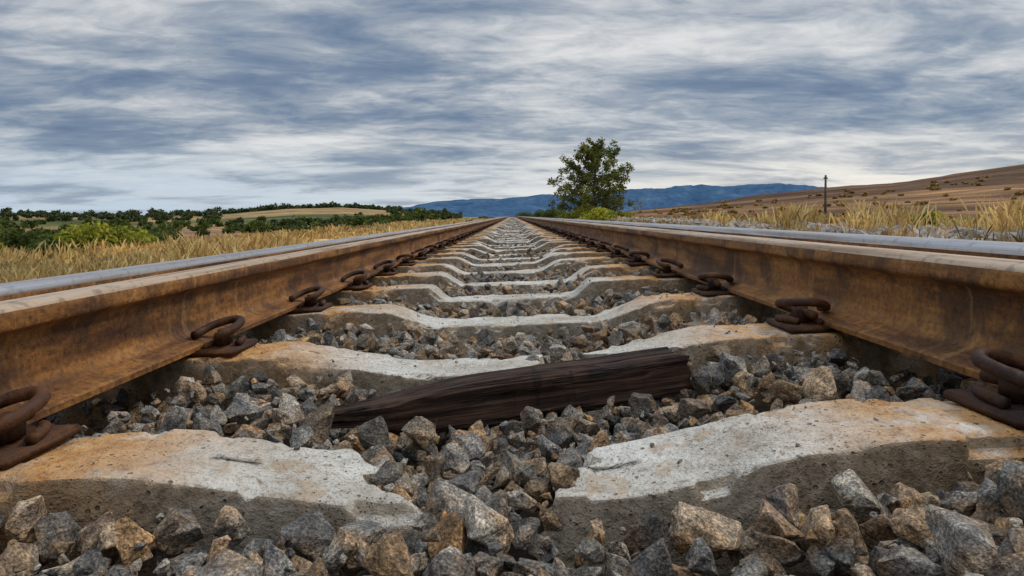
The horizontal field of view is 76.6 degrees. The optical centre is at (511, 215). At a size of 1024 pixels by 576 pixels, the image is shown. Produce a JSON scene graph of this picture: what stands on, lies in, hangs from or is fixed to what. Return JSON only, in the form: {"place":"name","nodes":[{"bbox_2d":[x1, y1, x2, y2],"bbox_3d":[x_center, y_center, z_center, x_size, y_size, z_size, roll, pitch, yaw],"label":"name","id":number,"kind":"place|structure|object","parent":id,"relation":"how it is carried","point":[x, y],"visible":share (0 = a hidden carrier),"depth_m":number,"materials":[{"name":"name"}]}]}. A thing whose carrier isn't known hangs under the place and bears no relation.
{"place":"outdoors","nodes":[
{"label":"outdoors","id":0,"kind":"place"},
{"bbox_2d":[203,205,579,216],"bbox_3d":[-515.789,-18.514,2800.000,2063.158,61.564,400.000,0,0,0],"label":"mountains","id":1,"kind":"structure","parent":0,"point":[488,211],"depth_m":2802.72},
{"bbox_2d":[0,0,1023,214],"label":"sky","id":2,"kind":"structure","parent":0,"point":[112,106],"materials":[{"name":"grey"}]},
{"bbox_2d":[9,164,1023,575],"bbox_3d":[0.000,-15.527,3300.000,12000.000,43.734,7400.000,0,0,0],"label":"ground","id":3,"kind":"structure","parent":0,"point":[997,182],"depth_m":215.15,"materials":[{"name":"soil"}]},
{"bbox_2d":[0,242,11,255],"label":"bush","id":4,"kind":"object","parent":3,"relation":"on","point":[1,244],"visible":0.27,"depth_m":28.82,"materials":[{"name":"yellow plant"}]},
{"bbox_2d":[0,226,22,238],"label":"bush","id":5,"kind":"object","parent":3,"relation":"on","point":[3,233],"visible":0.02,"depth_m":39.84,"materials":[{"name":"green plant"}]},
{"bbox_2d":[0,228,41,252],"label":"bush","id":6,"kind":"object","parent":3,"relation":"on","point":[18,239],"visible":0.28,"depth_m":29.64,"materials":[{"name":"green plant"}]},
{"bbox_2d":[30,228,51,235],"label":"bush","id":7,"kind":"object","parent":3,"relation":"on","point":[40,231],"visible":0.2,"depth_m":63.20,"materials":[{"name":"green plant"}]},
{"bbox_2d":[24,239,75,256],"bbox_3d":[-17.098,1.362,23.996,1.611,0.982,1.842,0,0,0],"label":"bush","id":8,"kind":"object","parent":3,"relation":"on","point":[42,247],"visible":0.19,"depth_m":23.51,"materials":[{"name":"green plant"}]},
{"bbox_2d":[40,231,64,241],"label":"bush","id":9,"kind":"object","parent":3,"relation":"on","point":[45,237],"visible":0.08,"depth_m":41.32,"materials":[{"name":"green plant"}]},
{"bbox_2d":[54,219,151,250],"bbox_3d":[-17.116,1.001,27.008,3.115,1.748,3.248,0,0,0],"label":"bush","id":10,"kind":"object","parent":3,"relation":"on","point":[81,234],"visible":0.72,"depth_m":26.29,"materials":[{"name":"green plant"}]},
{"bbox_2d":[125,232,159,244],"bbox_3d":[-19.101,1.439,32.798,2.244,1.341,1.858,0,0,-18],"label":"bush","id":11,"kind":"object","parent":3,"relation":"on","point":[153,238],"visible":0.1,"depth_m":32.98,"materials":[{"name":"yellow plant"}]},
{"bbox_2d":[146,231,173,241],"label":"bush","id":12,"kind":"object","parent":3,"relation":"on","point":[160,236],"visible":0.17,"depth_m":44.09,"materials":[{"name":"green plant"}]},
{"bbox_2d":[168,228,186,239],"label":"bush","id":13,"kind":"object","parent":3,"relation":"on","point":[173,232],"visible":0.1,"depth_m":70.33,"materials":[{"name":"green plant"}]},
{"bbox_2d":[0,207,440,235],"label":"shrubs","id":14,"kind":"object","parent":3,"relation":"on","point":[259,223],"visible":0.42,"depth_m":200.75,"materials":[{"name":"green plant"}]},
{"bbox_2d":[0,201,462,228],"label":"distant trees","id":15,"kind":"object","parent":3,"relation":"on","point":[6,213],"visible":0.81,"depth_m":360.84,"materials":[{"name":"green plant"}]},
{"bbox_2d":[0,221,464,283],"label":"dry grass","id":16,"kind":"structure","parent":3,"relation":"on","point":[20,269],"depth_m":8.97,"materials":[{"name":"yellow plant"}]},
{"bbox_2d":[0,217,491,265],"bbox_3d":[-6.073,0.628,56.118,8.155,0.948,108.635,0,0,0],"label":"dry grass","id":17,"kind":"structure","parent":3,"relation":"on","point":[226,243],"depth_m":12.13,"materials":[{"name":"beige plant"}]},
{"bbox_2d":[434,244,585,256],"bbox_3d":[0.000,0.380,5.916,2.500,0.301,0.229,0,0,0],"label":"concrete sleeper","id":18,"kind":"object","parent":3,"relation":"on","point":[476,251],"visible":0.19,"depth_m":5.83,"materials":[{"name":"grey concrete"}]},
{"bbox_2d":[361,264,661,292],"bbox_3d":[0.000,0.379,3.372,2.500,0.303,0.232,0,0,0],"label":"concrete sleeper","id":19,"kind":"object","parent":3,"relation":"on","point":[445,279],"visible":0.24,"depth_m":3.30,"materials":[{"name":"grey concrete"}]},
{"bbox_2d":[461,217,561,244],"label":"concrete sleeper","id":20,"kind":"object","parent":3,"relation":"on","point":[486,236],"visible":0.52,"depth_m":10.98,"materials":[{"name":"grey concrete"}]},
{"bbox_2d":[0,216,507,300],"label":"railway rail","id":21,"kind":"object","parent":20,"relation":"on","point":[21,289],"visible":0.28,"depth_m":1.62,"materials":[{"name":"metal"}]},
{"bbox_2d":[0,216,510,424],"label":"railway rail","id":22,"kind":"object","parent":20,"relation":"on","point":[68,348],"visible":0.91,"depth_m":1.30,"materials":[{"name":"metal"}]},
{"bbox_2d":[0,218,1023,469],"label":"rail clips","id":23,"kind":"object","parent":20,"relation":"on","point":[20,440],"visible":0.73,"depth_m":0.90,"materials":[{"name":"brown metal"}]},
{"bbox_2d":[514,216,1023,385],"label":"railway rail","id":24,"kind":"object","parent":20,"relation":"on","point":[953,312],"visible":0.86,"depth_m":1.30,"materials":[{"name":"metal"}]},
{"bbox_2d":[519,216,1023,259],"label":"railway rail","id":25,"kind":"object","parent":20,"relation":"on","point":[1003,250],"visible":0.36,"depth_m":1.62,"materials":[{"name":"metal"}]},
{"bbox_2d":[0,218,1023,575],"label":"ballast","id":26,"kind":"structure","parent":3,"relation":"on","point":[532,458],"depth_m":0.76,"materials":[{"name":"gravel"}]},
{"bbox_2d":[331,347,694,429],"bbox_3d":[-0.007,0.329,1.200,0.731,0.079,0.097,-5,1,-12],"label":"wooden plank","id":27,"kind":"object","parent":26,"relation":"on","point":[486,398],"visible":0.87,"depth_m":1.17,"materials":[{"name":"brown wood"}]},
{"bbox_2d":[0,398,1023,575],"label":"broken concrete sleeper","id":28,"kind":"object","parent":3,"relation":"on","point":[741,467],"visible":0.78,"depth_m":0.76,"materials":[{"name":"grey concrete"}]},
{"bbox_2d":[26,323,997,436],"bbox_3d":[0.000,0.379,1.470,2.500,0.302,0.232,0,0,0],"label":"broken concrete sleeper","id":29,"kind":"object","parent":3,"relation":"on","point":[279,363],"visible":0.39,"depth_m":1.39,"materials":[{"name":"grey concrete"}]},
{"bbox_2d":[233,292,790,351],"bbox_3d":[0.000,0.380,2.106,2.500,0.300,0.230,0,0,0],"label":"concrete sleeper","id":30,"kind":"object","parent":3,"relation":"on","point":[378,319],"visible":0.27,"depth_m":2.02,"materials":[{"name":"grey concrete"}]},
{"bbox_2d":[317,275,706,315],"bbox_3d":[0.000,0.380,2.741,2.500,0.299,0.239,0,0,0],"label":"concrete sleeper","id":31,"kind":"object","parent":3,"relation":"on","point":[421,294],"visible":0.26,"depth_m":2.66,"materials":[{"name":"grey concrete"}]},
{"bbox_2d":[390,256,633,277],"bbox_3d":[0.000,0.380,4.011,2.500,0.300,0.233,0,0,0],"label":"concrete sleeper","id":32,"kind":"object","parent":3,"relation":"on","point":[562,264],"visible":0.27,"depth_m":3.93,"materials":[{"name":"grey concrete"}]},
{"bbox_2d":[409,251,614,269],"bbox_3d":[0.000,0.380,4.642,2.500,0.300,0.232,0,0,0],"label":"concrete sleeper","id":33,"kind":"object","parent":3,"relation":"on","point":[549,258],"visible":0.22,"depth_m":4.56,"materials":[{"name":"grey concrete"}]},
{"bbox_2d":[423,247,600,262],"bbox_3d":[0.000,0.379,5.281,2.500,0.303,0.239,0,0,0],"label":"concrete sleeper","id":34,"kind":"object","parent":3,"relation":"on","point":[472,257],"visible":0.19,"depth_m":5.20,"materials":[{"name":"grey concrete"}]},
{"bbox_2d":[453,239,570,249],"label":"concrete sleeper","id":35,"kind":"object","parent":3,"relation":"on","point":[539,242],"visible":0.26,"depth_m":7.10,"materials":[{"name":"grey concrete"}]},
{"bbox_2d":[457,237,566,246],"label":"concrete sleeper","id":36,"kind":"object","parent":3,"relation":"on","point":[474,241],"visible":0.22,"depth_m":7.74,"materials":[{"name":"grey concrete"}]},
{"bbox_2d":[442,241,589,253],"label":"concrete sleeper","id":37,"kind":"object","parent":3,"relation":"on","point":[484,248],"visible":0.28,"depth_m":6.47,"materials":[{"name":"grey concrete"}]},
{"bbox_2d":[515,211,533,217],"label":"bush","id":38,"kind":"object","parent":3,"relation":"on","point":[527,214],"visible":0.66,"depth_m":94.62,"materials":[{"name":"green plant"}]},
{"bbox_2d":[531,209,550,217],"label":"bush","id":39,"kind":"object","parent":3,"relation":"on","point":[536,214],"visible":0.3,"depth_m":74.50,"materials":[{"name":"green plant"}]},
{"bbox_2d":[539,206,561,217],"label":"bush","id":40,"kind":"object","parent":3,"relation":"on","point":[552,212],"visible":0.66,"depth_m":69.29,"materials":[{"name":"green plant"}]},
{"bbox_2d":[557,208,582,218],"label":"bush","id":41,"kind":"object","parent":3,"relation":"on","point":[566,215],"visible":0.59,"depth_m":57.70,"materials":[{"name":"green plant"}]},
{"bbox_2d":[572,205,602,217],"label":"bush","id":42,"kind":"object","parent":3,"relation":"on","point":[588,211],"visible":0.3,"depth_m":56.92,"materials":[{"name":"green plant"}]},
{"bbox_2d":[546,137,642,213],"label":"tree","id":43,"kind":"object","parent":3,"relation":"on","point":[595,153],"visible":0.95,"depth_m":59.02,"materials":[{"name":"green plant"}]},
{"bbox_2d":[579,207,618,220],"bbox_3d":[5.370,0.037,39.927,2.363,1.315,2.271,0,0,24],"label":"bush","id":44,"kind":"object","parent":3,"relation":"on","point":[600,214],"visible":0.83,"depth_m":39.53,"materials":[{"name":"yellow plant"}]},
{"bbox_2d":[616,211,634,216],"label":"bush","id":45,"kind":"object","parent":3,"relation":"on","point":[623,214],"visible":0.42,"depth_m":59.27,"materials":[{"name":"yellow plant"}]},
{"bbox_2d":[564,217,1023,242],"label":"dry grass","id":46,"kind":"structure","parent":3,"relation":"on","point":[906,231],"depth_m":9.03,"materials":[{"name":"beige plant"}]},
{"bbox_2d":[575,216,1023,242],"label":"gravel bank","id":47,"kind":"structure","parent":3,"relation":"on","point":[938,233],"depth_m":11.73,"materials":[{"name":"gravel"}]},
{"bbox_2d":[911,210,939,226],"bbox_3d":[8.945,0.129,14.150,0.584,0.546,0.628,0,0,0],"label":"bush","id":48,"kind":"object","parent":47,"relation":"on","point":[924,215],"visible":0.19,"depth_m":13.96,"materials":[{"name":"green plant"}]},
{"bbox_2d":[823,175,827,216],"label":"utility pole","id":49,"kind":"object","parent":3,"relation":"on","point":[825,195],"visible":0.91,"depth_m":61.92,"materials":[{"name":"brown wood"}]},
{"bbox_2d":[636,175,1023,223],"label":"hillside scrub","id":50,"kind":"object","parent":3,"relation":"on","point":[932,186],"visible":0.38,"depth_m":179.72,"materials":[{"name":"brown plant"}]},
{"bbox_2d":[698,193,1023,231],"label":"tall dry weed","id":51,"kind":"object","parent":3,"relation":"on","point":[898,216],"visible":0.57,"depth_m":12.22,"materials":[{"name":"yellow plant"}]},
{"bbox_2d":[886,210,946,223],"bbox_3d":[9.930,0.202,15.972,1.174,0.693,1.241,0,0,0],"label":"bush","id":52,"kind":"object","parent":3,"relation":"on","point":[938,212],"visible":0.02,"depth_m":15.58,"materials":[{"name":"yellow plant"}]},
{"bbox_2d":[412,183,827,211],"bbox_3d":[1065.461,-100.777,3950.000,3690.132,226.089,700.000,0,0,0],"label":"mountains","id":53,"kind":"structure","parent":0,"point":[652,198],"depth_m":4008.20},
{"bbox_2d":[617,213,1023,228],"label":"dry grass","id":54,"kind":"structure","parent":0,"point":[824,219],"depth_m":22.71,"materials":[{"name":"brown plant"}]}
]}

